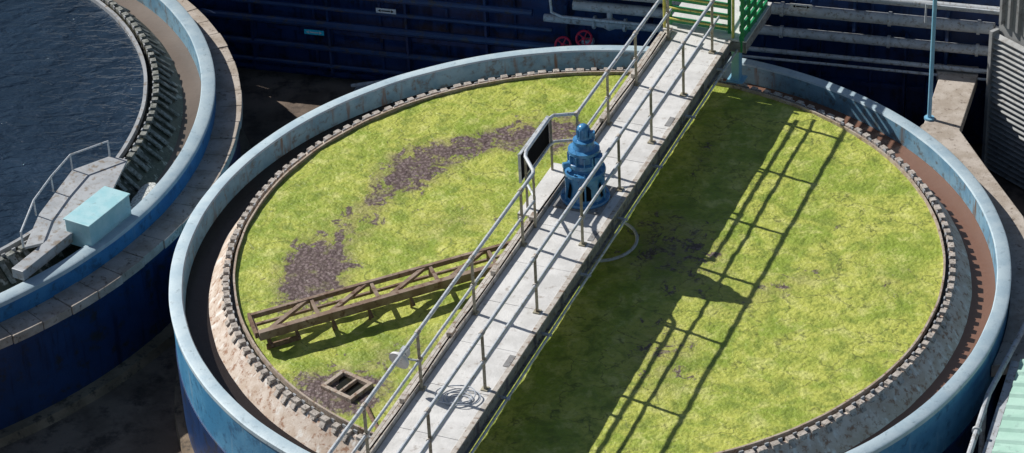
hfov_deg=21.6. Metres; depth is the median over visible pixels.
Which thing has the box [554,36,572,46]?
valve handwheel
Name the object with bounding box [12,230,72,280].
launder trough
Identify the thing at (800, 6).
pipe marker sign
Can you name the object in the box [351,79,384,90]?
drain pipe run
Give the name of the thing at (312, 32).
pipe marker sign
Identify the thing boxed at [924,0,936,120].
light pole
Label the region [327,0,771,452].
walkway bridge
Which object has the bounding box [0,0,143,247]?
tank water
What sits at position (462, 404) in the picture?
hose coil
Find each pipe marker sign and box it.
[304,27,324,35]
[376,2,398,13]
[790,0,811,9]
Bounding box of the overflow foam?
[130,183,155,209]
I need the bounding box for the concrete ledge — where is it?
[919,63,1023,376]
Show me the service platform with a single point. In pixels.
(79, 186)
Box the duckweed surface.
[235,74,942,452]
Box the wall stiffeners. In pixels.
[206,0,985,142]
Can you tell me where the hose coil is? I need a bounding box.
[435,385,480,405]
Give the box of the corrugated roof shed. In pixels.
[967,322,1023,452]
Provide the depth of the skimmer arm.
46.47 m
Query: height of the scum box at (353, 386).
0.150 m
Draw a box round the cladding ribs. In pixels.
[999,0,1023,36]
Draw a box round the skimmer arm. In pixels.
[247,240,510,349]
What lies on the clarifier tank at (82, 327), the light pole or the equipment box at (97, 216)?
the equipment box at (97, 216)
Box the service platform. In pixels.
[20,140,126,248]
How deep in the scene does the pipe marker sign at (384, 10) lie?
56.48 m
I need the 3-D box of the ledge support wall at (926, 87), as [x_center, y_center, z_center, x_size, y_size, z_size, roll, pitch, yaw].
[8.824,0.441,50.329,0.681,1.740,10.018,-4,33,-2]
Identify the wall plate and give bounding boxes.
[188,0,999,143]
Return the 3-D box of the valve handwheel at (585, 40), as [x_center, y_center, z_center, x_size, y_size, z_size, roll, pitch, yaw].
[1.530,-3.897,55.779,0.370,0.473,0.521,7,34,14]
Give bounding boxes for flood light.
[389,346,416,368]
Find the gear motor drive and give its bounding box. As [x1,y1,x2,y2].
[553,123,617,215]
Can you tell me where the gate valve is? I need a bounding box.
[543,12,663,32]
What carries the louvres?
attached to the walls at (1010, 34)
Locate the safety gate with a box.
[663,0,767,52]
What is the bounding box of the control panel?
[518,116,549,182]
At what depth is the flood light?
42.48 m
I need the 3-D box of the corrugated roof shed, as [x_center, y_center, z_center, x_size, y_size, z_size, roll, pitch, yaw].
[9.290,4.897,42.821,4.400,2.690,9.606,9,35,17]
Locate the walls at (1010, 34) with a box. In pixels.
[981,0,1023,165]
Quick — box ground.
[0,67,1023,452]
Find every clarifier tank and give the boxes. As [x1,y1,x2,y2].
[0,0,251,447]
[169,45,1010,452]
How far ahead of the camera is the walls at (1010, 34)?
52.73 m
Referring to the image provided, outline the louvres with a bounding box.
[986,33,1023,188]
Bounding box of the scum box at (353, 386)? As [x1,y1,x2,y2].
[320,369,378,428]
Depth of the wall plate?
56.03 m
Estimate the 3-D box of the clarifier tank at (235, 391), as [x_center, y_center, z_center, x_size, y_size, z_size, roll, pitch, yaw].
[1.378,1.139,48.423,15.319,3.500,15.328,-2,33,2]
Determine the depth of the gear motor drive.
46.82 m
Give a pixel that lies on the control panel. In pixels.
(539, 146)
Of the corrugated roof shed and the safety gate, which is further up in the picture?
the safety gate
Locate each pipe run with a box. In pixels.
[197,0,999,117]
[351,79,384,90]
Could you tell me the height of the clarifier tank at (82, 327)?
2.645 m
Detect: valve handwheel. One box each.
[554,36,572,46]
[575,30,593,45]
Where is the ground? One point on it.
(134, 413)
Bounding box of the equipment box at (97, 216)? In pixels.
[63,186,131,246]
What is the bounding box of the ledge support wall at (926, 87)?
[923,77,1008,314]
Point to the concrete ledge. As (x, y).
(953, 95)
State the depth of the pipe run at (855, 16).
55.17 m

